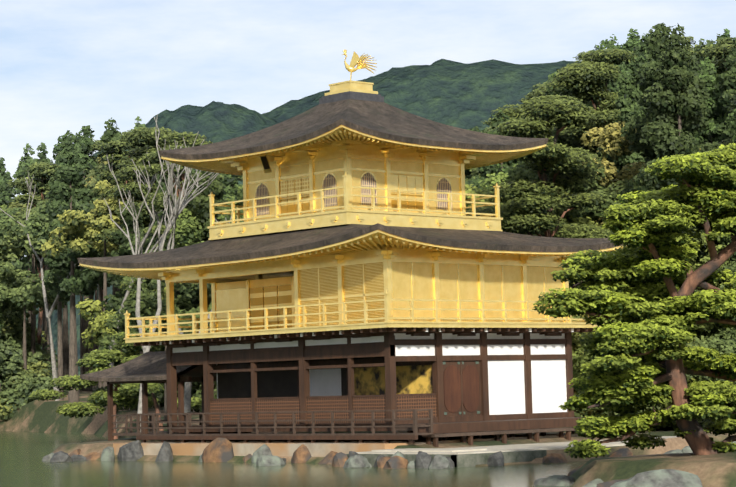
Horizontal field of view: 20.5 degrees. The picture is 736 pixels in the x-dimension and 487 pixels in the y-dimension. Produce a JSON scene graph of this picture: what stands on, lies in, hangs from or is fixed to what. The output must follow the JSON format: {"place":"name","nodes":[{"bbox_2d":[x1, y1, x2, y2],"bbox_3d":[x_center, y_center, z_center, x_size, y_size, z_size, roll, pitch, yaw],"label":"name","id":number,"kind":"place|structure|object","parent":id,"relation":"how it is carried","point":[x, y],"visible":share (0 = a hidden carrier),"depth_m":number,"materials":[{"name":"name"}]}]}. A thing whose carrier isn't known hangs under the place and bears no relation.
{"place":"outdoors","nodes":[
{"label":"outdoors","id":0,"kind":"place"},
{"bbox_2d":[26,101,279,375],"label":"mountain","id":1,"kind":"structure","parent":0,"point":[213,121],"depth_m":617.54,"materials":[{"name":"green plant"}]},
{"bbox_2d":[0,431,587,486],"bbox_3d":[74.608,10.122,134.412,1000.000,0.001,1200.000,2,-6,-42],"label":"pond water","id":2,"kind":"structure","parent":0,"point":[22,455],"depth_m":59.11,"materials":[{"name":"green liquid"}]},
{"bbox_2d":[0,386,735,486],"bbox_3d":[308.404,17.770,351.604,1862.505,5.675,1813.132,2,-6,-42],"label":"terrain","id":3,"kind":"structure","parent":0,"point":[716,470],"depth_m":67.62,"materials":[{"name":"green plant"}]},
{"bbox_2d":[80,351,250,440],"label":"fishing deck pavilion","id":4,"kind":"structure","parent":3,"relation":"on","point":[144,369],"depth_m":79.51,"materials":[{"name":"brown wood"}]},
{"bbox_2d":[113,432,585,456],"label":"stone foundation","id":5,"kind":"object","parent":3,"relation":"on","point":[321,448],"visible":0.21,"depth_m":69.81,"materials":[{"name":"beige stone"}]},
{"bbox_2d":[136,409,597,446],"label":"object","id":6,"kind":"object","parent":5,"relation":"on","point":[470,429],"visible":0.77,"depth_m":69.09,"materials":[{"name":"brown wood"}]},
{"bbox_2d":[133,328,601,431],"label":"ground storey","id":7,"kind":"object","parent":3,"relation":"on","point":[463,374],"visible":1,"depth_m":70.78,"materials":[{"name":"brown wood"}]},
{"bbox_2d":[124,246,603,342],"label":"middle storey","id":8,"kind":"object","parent":7,"relation":"on","point":[391,287],"visible":0.73,"depth_m":70.19,"materials":[{"name":"gold metal"}]},
{"bbox_2d":[77,223,622,279],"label":"lower roof","id":9,"kind":"structure","parent":8,"relation":"on","point":[335,240],"depth_m":70.88,"materials":[{"name":"brown wood"}]},
{"bbox_2d":[207,139,502,239],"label":"top storey","id":10,"kind":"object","parent":9,"relation":"on","point":[342,182],"visible":0.96,"depth_m":72.77,"materials":[{"name":"gold metal"}]},
{"bbox_2d":[158,80,548,175],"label":"upper roof","id":11,"kind":"structure","parent":10,"relation":"on","point":[362,112],"depth_m":73.57,"materials":[{"name":"brown wood"}]},
{"bbox_2d":[343,49,376,79],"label":"phoenix statue","id":12,"kind":"object","parent":11,"relation":"on","point":[355,61],"visible":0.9,"depth_m":75.27,"materials":[{"name":"gold metal"}]},
{"bbox_2d":[0,22,735,432],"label":"forest","id":13,"kind":"object","parent":3,"relation":"on","point":[660,84],"depth_m":115.98,"materials":[{"name":"green plant"}]},
{"bbox_2d":[0,36,735,312],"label":"trees","id":14,"kind":"object","parent":13,"relation":"attached to","point":[571,112],"visible":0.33,"depth_m":108.02,"materials":[{"name":"green plant"}]},
{"bbox_2d":[29,143,735,458],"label":"garden pine","id":15,"kind":"object","parent":3,"relation":"on","point":[670,213],"depth_m":46.33,"materials":[{"name":"green plant"}]},
{"bbox_2d":[42,438,735,486],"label":"shore rocks","id":16,"kind":"object","parent":3,"relation":"on","point":[218,450],"visible":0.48,"depth_m":61.96,"materials":[{"name":"grey stone"}]},
{"bbox_2d":[0,0,735,255],"label":"sky","id":17,"kind":"structure","parent":0,"point":[65,65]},
{"bbox_2d":[262,59,580,131],"bbox_3d":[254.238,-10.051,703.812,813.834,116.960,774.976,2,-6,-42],"label":"mountain","id":18,"kind":"structure","parent":0,"point":[458,94],"depth_m":664.95,"materials":[{"name":"green plant"}]},
{"bbox_2d":[347,436,675,467],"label":"stone slab","id":19,"kind":"structure","parent":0,"point":[468,456],"depth_m":62.33,"materials":[{"name":"stone"}]}
]}

